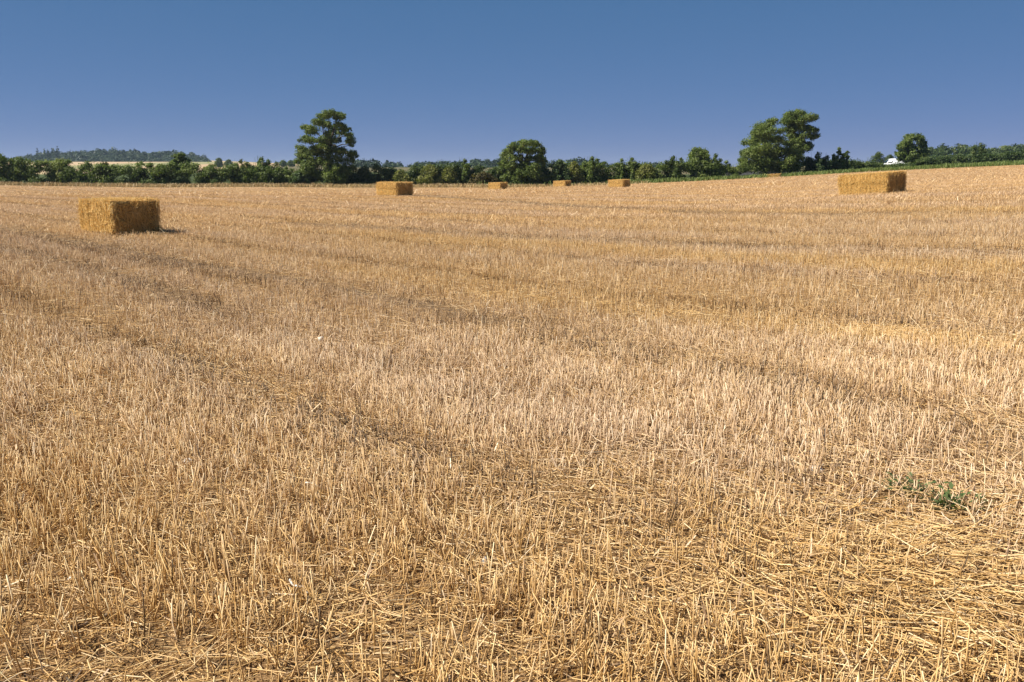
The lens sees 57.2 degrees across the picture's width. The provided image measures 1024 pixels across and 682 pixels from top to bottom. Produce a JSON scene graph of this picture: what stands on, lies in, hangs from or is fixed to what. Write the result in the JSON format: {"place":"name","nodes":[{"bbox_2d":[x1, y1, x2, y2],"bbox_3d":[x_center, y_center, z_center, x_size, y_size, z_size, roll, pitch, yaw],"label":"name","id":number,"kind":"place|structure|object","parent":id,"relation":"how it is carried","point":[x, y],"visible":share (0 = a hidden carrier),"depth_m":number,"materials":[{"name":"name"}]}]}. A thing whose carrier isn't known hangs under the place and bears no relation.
{"place":"outdoors","nodes":[
{"label":"outdoors","id":0,"kind":"place"},
{"bbox_2d":[0,165,1023,681],"bbox_3d":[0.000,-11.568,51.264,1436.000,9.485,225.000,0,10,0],"label":"stubble field","id":1,"kind":"structure","parent":0,"point":[156,643],"depth_m":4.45,"materials":[{"name":"beige plant"}]},
{"bbox_2d":[67,613,109,629],"bbox_3d":[-1.537,1.019,3.413,0.028,0.037,0.172,6,12,30],"label":"stick","id":2,"kind":"object","parent":1,"relation":"on","point":[86,622],"visible":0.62,"depth_m":3.38,"materials":[{"name":"brown wood"}]},
{"bbox_2d":[73,191,167,234],"bbox_3d":[-10.483,-3.435,25.041,1.678,1.067,2.758,-10,14,-41],"label":"straw bale","id":3,"kind":"object","parent":1,"relation":"on","point":[122,215],"visible":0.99,"depth_m":24.27,"materials":[{"name":"yellow"}]},
{"bbox_2d":[375,181,413,195],"bbox_3d":[-7.590,-9.902,60.587,1.582,1.056,2.762,-8,13,-38],"label":"straw bale","id":4,"kind":"object","parent":1,"relation":"on","point":[391,188],"visible":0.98,"depth_m":59.82,"materials":[{"name":"yellow"}]},
{"bbox_2d":[488,181,507,188],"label":"straw bale","id":5,"kind":"object","parent":1,"relation":"on","point":[498,185],"visible":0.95,"depth_m":120.98,"materials":[{"name":"yellow"}]},
{"bbox_2d":[0,164,1023,681],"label":"loose straw","id":6,"kind":"object","parent":1,"relation":"on","point":[910,574],"visible":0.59,"depth_m":4.56,"materials":[{"name":"beige plant"}]},
{"bbox_2d":[553,180,570,186],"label":"straw bale","id":7,"kind":"object","parent":1,"relation":"on","point":[562,183],"visible":0.9,"depth_m":137.74,"materials":[{"name":"yellow"}]},
{"bbox_2d":[608,179,630,186],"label":"straw bale","id":8,"kind":"object","parent":1,"relation":"on","point":[619,182],"visible":0.97,"depth_m":111.06,"materials":[{"name":"yellow"}]},
{"bbox_2d":[766,173,780,176],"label":"straw bale","id":9,"kind":"object","parent":1,"relation":"on","point":[774,175],"visible":0.66,"depth_m":148.65,"materials":[{"name":"yellow"}]},
{"bbox_2d":[836,169,907,194],"bbox_3d":[15.400,-6.814,40.165,1.598,1.044,2.765,-9,10,-31],"label":"straw bale","id":10,"kind":"object","parent":1,"relation":"on","point":[876,182],"visible":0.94,"depth_m":39.41,"materials":[{"name":"yellow"}]},
{"bbox_2d":[879,472,949,502],"bbox_3d":[1.883,0.696,4.466,0.332,0.092,0.301,-9,14,-43],"label":"weed","id":11,"kind":"object","parent":1,"relation":"on","point":[907,478],"visible":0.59,"depth_m":4.49,"materials":[{"name":"green plant"}]},
{"bbox_2d":[910,482,994,515],"bbox_3d":[2.031,0.722,4.287,0.362,0.104,0.306,0,10,0],"label":"weed","id":12,"kind":"object","parent":1,"relation":"on","point":[946,493],"visible":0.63,"depth_m":4.29,"materials":[{"name":"green plant"}]},
{"bbox_2d":[1,160,1022,187],"bbox_3d":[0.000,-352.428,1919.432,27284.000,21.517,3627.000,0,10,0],"label":"countryside","id":13,"kind":"structure","parent":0,"point":[202,164],"depth_m":579.28,"materials":[{"name":"green plant"}]},
{"bbox_2d":[0,157,30,181],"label":"shrub","id":14,"kind":"object","parent":13,"relation":"on","point":[12,163],"visible":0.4,"depth_m":145.72,"materials":[{"name":"green plant"}]},
{"bbox_2d":[47,158,74,182],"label":"shrub","id":15,"kind":"object","parent":13,"relation":"on","point":[57,178],"visible":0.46,"depth_m":145.43,"materials":[{"name":"green plant"}]},
{"bbox_2d":[95,162,115,181],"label":"shrub","id":16,"kind":"object","parent":13,"relation":"on","point":[106,174],"visible":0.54,"depth_m":145.64,"materials":[{"name":"green plant"}]},
{"bbox_2d":[6,146,211,161],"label":"distant wood","id":17,"kind":"object","parent":13,"relation":"on","point":[109,155],"visible":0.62,"depth_m":1164.07,"materials":[{"name":"green plant"}]},
{"bbox_2d":[137,173,150,181],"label":"shrub","id":18,"kind":"object","parent":13,"relation":"on","point":[145,176],"visible":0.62,"depth_m":146.10,"materials":[{"name":"green plant"}]},
{"bbox_2d":[0,154,320,184],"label":"hedge","id":19,"kind":"object","parent":13,"relation":"on","point":[71,175],"visible":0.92,"depth_m":145.18,"materials":[{"name":"green plant"}]},
{"bbox_2d":[150,163,172,184],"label":"shrub","id":20,"kind":"object","parent":13,"relation":"on","point":[169,178],"visible":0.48,"depth_m":146.16,"materials":[{"name":"green plant"}]},
{"bbox_2d":[170,152,191,177],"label":"tree","id":21,"kind":"object","parent":13,"relation":"on","point":[179,157],"visible":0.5,"depth_m":147.70,"materials":[{"name":"green plant"}]},
{"bbox_2d":[194,167,222,182],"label":"shrub","id":22,"kind":"object","parent":13,"relation":"on","point":[207,176],"visible":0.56,"depth_m":145.75,"materials":[{"name":"green plant"}]},
{"bbox_2d":[214,158,224,166],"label":"tree","id":23,"kind":"object","parent":13,"relation":"on","point":[218,162],"visible":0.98,"depth_m":607.92,"materials":[{"name":"green plant"}]},
{"bbox_2d":[225,159,232,166],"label":"tree","id":24,"kind":"object","parent":13,"relation":"on","point":[228,161],"visible":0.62,"depth_m":627.58,"materials":[{"name":"green plant"}]},
{"bbox_2d":[229,159,248,183],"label":"shrub","id":25,"kind":"object","parent":13,"relation":"on","point":[244,164],"visible":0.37,"depth_m":147.46,"materials":[{"name":"green plant"}]},
{"bbox_2d":[247,156,271,182],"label":"shrub","id":26,"kind":"object","parent":13,"relation":"on","point":[262,164],"visible":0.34,"depth_m":148.26,"materials":[{"name":"green plant"}]},
{"bbox_2d":[265,161,289,183],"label":"shrub","id":27,"kind":"object","parent":13,"relation":"on","point":[275,167],"visible":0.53,"depth_m":146.66,"materials":[{"name":"green plant"}]},
{"bbox_2d":[279,160,286,166],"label":"tree","id":28,"kind":"object","parent":13,"relation":"on","point":[282,163],"visible":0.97,"depth_m":607.75,"materials":[{"name":"green plant"}]},
{"bbox_2d":[286,160,295,166],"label":"tree","id":29,"kind":"object","parent":13,"relation":"on","point":[290,163],"visible":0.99,"depth_m":588.34,"materials":[{"name":"green plant"}]},
{"bbox_2d":[291,170,310,183],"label":"shrub","id":30,"kind":"object","parent":13,"relation":"on","point":[298,177],"visible":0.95,"depth_m":145.24,"materials":[{"name":"green plant"}]},
{"bbox_2d":[0,180,647,187],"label":"dry grass","id":31,"kind":"structure","parent":13,"relation":"on","point":[269,184],"depth_m":141.21,"materials":[{"name":"plant"}]},
{"bbox_2d":[292,108,358,184],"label":"tree","id":32,"kind":"object","parent":13,"relation":"on","point":[338,169],"visible":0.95,"depth_m":145.23,"materials":[{"name":"green plant"}]},
{"bbox_2d":[390,169,412,181],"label":"shrub","id":33,"kind":"object","parent":13,"relation":"on","point":[400,176],"visible":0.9,"depth_m":145.90,"materials":[{"name":"green plant"}]},
{"bbox_2d":[334,162,515,184],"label":"hedge","id":34,"kind":"object","parent":13,"relation":"on","point":[414,172],"visible":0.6,"depth_m":147.23,"materials":[{"name":"green plant"}]},
{"bbox_2d":[350,158,503,167],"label":"distant wood","id":35,"kind":"object","parent":13,"relation":"on","point":[488,163],"visible":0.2,"depth_m":736.56,"materials":[{"name":"green plant"}]},
{"bbox_2d":[414,164,442,184],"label":"shrub","id":36,"kind":"object","parent":13,"relation":"on","point":[429,172],"visible":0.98,"depth_m":145.90,"materials":[{"name":"green plant"}]},
{"bbox_2d":[436,166,459,184],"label":"shrub","id":37,"kind":"object","parent":13,"relation":"on","point":[447,175],"visible":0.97,"depth_m":146.10,"materials":[{"name":"green plant"}]},
{"bbox_2d":[455,159,470,184],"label":"shrub","id":38,"kind":"object","parent":13,"relation":"on","point":[465,175],"visible":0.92,"depth_m":146.80,"materials":[{"name":"green plant"}]},
{"bbox_2d":[468,171,497,183],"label":"shrub","id":39,"kind":"object","parent":13,"relation":"on","point":[483,176],"visible":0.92,"depth_m":146.12,"materials":[{"name":"green plant"}]},
{"bbox_2d":[496,138,549,184],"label":"tree","id":40,"kind":"object","parent":13,"relation":"on","point":[514,169],"visible":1,"depth_m":145.93,"materials":[{"name":"green plant"}]},
{"bbox_2d":[540,171,556,183],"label":"shrub","id":41,"kind":"object","parent":13,"relation":"on","point":[546,172],"visible":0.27,"depth_m":148.06,"materials":[{"name":"green plant"}]},
{"bbox_2d":[548,159,571,181],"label":"shrub","id":42,"kind":"object","parent":13,"relation":"on","point":[558,166],"visible":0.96,"depth_m":146.01,"materials":[{"name":"green plant"}]},
{"bbox_2d":[567,161,585,182],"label":"shrub","id":43,"kind":"object","parent":13,"relation":"on","point":[575,174],"visible":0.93,"depth_m":147.02,"materials":[{"name":"green plant"}]},
{"bbox_2d":[580,156,600,182],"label":"shrub","id":44,"kind":"object","parent":13,"relation":"on","point":[590,171],"visible":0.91,"depth_m":148.16,"materials":[{"name":"green plant"}]},
{"bbox_2d":[539,156,676,167],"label":"distant wood","id":45,"kind":"object","parent":13,"relation":"on","point":[581,160],"visible":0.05,"depth_m":718.69,"materials":[{"name":"green plant"}]},
{"bbox_2d":[616,158,626,178],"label":"shrub","id":46,"kind":"object","parent":13,"relation":"on","point":[622,173],"visible":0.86,"depth_m":149.29,"materials":[{"name":"green plant"}]},
{"bbox_2d":[626,157,637,179],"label":"shrub","id":47,"kind":"object","parent":13,"relation":"on","point":[631,171],"visible":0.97,"depth_m":149.07,"materials":[{"name":"green plant"}]},
{"bbox_2d":[526,159,753,183],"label":"hedge","id":48,"kind":"object","parent":13,"relation":"on","point":[605,171],"visible":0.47,"depth_m":150.76,"materials":[{"name":"green plant"}]},
{"bbox_2d":[634,163,659,179],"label":"shrub","id":49,"kind":"object","parent":13,"relation":"on","point":[645,171],"visible":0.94,"depth_m":147.82,"materials":[{"name":"green plant"}]},
{"bbox_2d":[663,155,682,178],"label":"shrub","id":50,"kind":"object","parent":13,"relation":"on","point":[676,172],"visible":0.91,"depth_m":149.80,"materials":[{"name":"green plant"}]},
{"bbox_2d":[686,146,712,174],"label":"tree","id":51,"kind":"object","parent":13,"relation":"on","point":[696,156],"visible":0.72,"depth_m":151.93,"materials":[{"name":"green plant"}]},
{"bbox_2d":[706,153,722,175],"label":"shrub","id":52,"kind":"object","parent":13,"relation":"on","point":[716,161],"visible":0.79,"depth_m":151.53,"materials":[{"name":"green plant"}]},
{"bbox_2d":[737,116,806,174],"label":"tree","id":53,"kind":"object","parent":13,"relation":"on","point":[766,157],"visible":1,"depth_m":151.93,"materials":[{"name":"green plant"}]},
{"bbox_2d":[779,109,820,155],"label":"tree","id":54,"kind":"object","parent":13,"relation":"on","point":[796,121],"visible":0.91,"depth_m":155.09,"materials":[{"name":"green plant"}]},
{"bbox_2d":[801,151,830,172],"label":"shrub","id":55,"kind":"object","parent":13,"relation":"on","point":[820,164],"visible":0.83,"depth_m":156.76,"materials":[{"name":"green plant"}]},
{"bbox_2d":[630,159,1023,183],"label":"verge grass","id":56,"kind":"structure","parent":13,"relation":"on","point":[924,166],"depth_m":148.49,"materials":[{"name":"green plant"}]},
{"bbox_2d":[829,147,850,170],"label":"tree","id":57,"kind":"object","parent":13,"relation":"on","point":[841,162],"visible":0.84,"depth_m":158.56,"materials":[{"name":"green plant"}]},
{"bbox_2d":[798,157,915,172],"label":"hedge","id":58,"kind":"object","parent":13,"relation":"on","point":[854,163],"visible":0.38,"depth_m":165.81,"materials":[{"name":"green plant"}]},
{"bbox_2d":[870,151,885,163],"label":"tree","id":59,"kind":"object","parent":13,"relation":"on","point":[878,157],"visible":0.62,"depth_m":323.47,"materials":[{"name":"green plant"}]},
{"bbox_2d":[884,154,895,161],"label":"tree","id":60,"kind":"object","parent":13,"relation":"on","point":[890,156],"visible":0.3,"depth_m":332.94,"materials":[{"name":"green plant"}]},
{"bbox_2d":[884,158,907,164],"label":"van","id":61,"kind":"object","parent":13,"relation":"on","point":[888,161],"visible":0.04,"depth_m":209.36,"materials":[{"name":"white paint"}]},
{"bbox_2d":[894,132,930,163],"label":"tree","id":62,"kind":"object","parent":13,"relation":"on","point":[908,150],"visible":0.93,"depth_m":199.66,"materials":[{"name":"green plant"}]},
{"bbox_2d":[914,150,1023,165],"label":"hedge","id":63,"kind":"object","parent":13,"relation":"on","point":[985,157],"visible":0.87,"depth_m":195.60,"materials":[{"name":"green plant"}]},
{"bbox_2d":[927,143,1023,158],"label":"distant wood","id":64,"kind":"object","parent":13,"relation":"on","point":[944,150],"visible":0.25,"depth_m":480.53,"materials":[{"name":"green plant"}]},
{"bbox_2d":[971,142,986,158],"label":"shrub","id":65,"kind":"object","parent":13,"relation":"on","point":[980,149],"visible":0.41,"depth_m":201.71,"materials":[{"name":"green plant"}]},
{"bbox_2d":[0,0,1023,166],"label":"sky","id":66,"kind":"structure","parent":0,"point":[609,81],"materials":[{"name":"blue"}]},
{"bbox_2d":[477,177,670,185],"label":"verge grass","id":67,"kind":"structure","parent":0,"point":[552,182],"depth_m":146.03,"materials":[{"name":"green plant"}]},
{"bbox_2d":[690,171,796,176],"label":"grass","id":68,"kind":"structure","parent":0,"point":[746,173],"depth_m":205.53,"materials":[{"name":"plant"}]}
]}

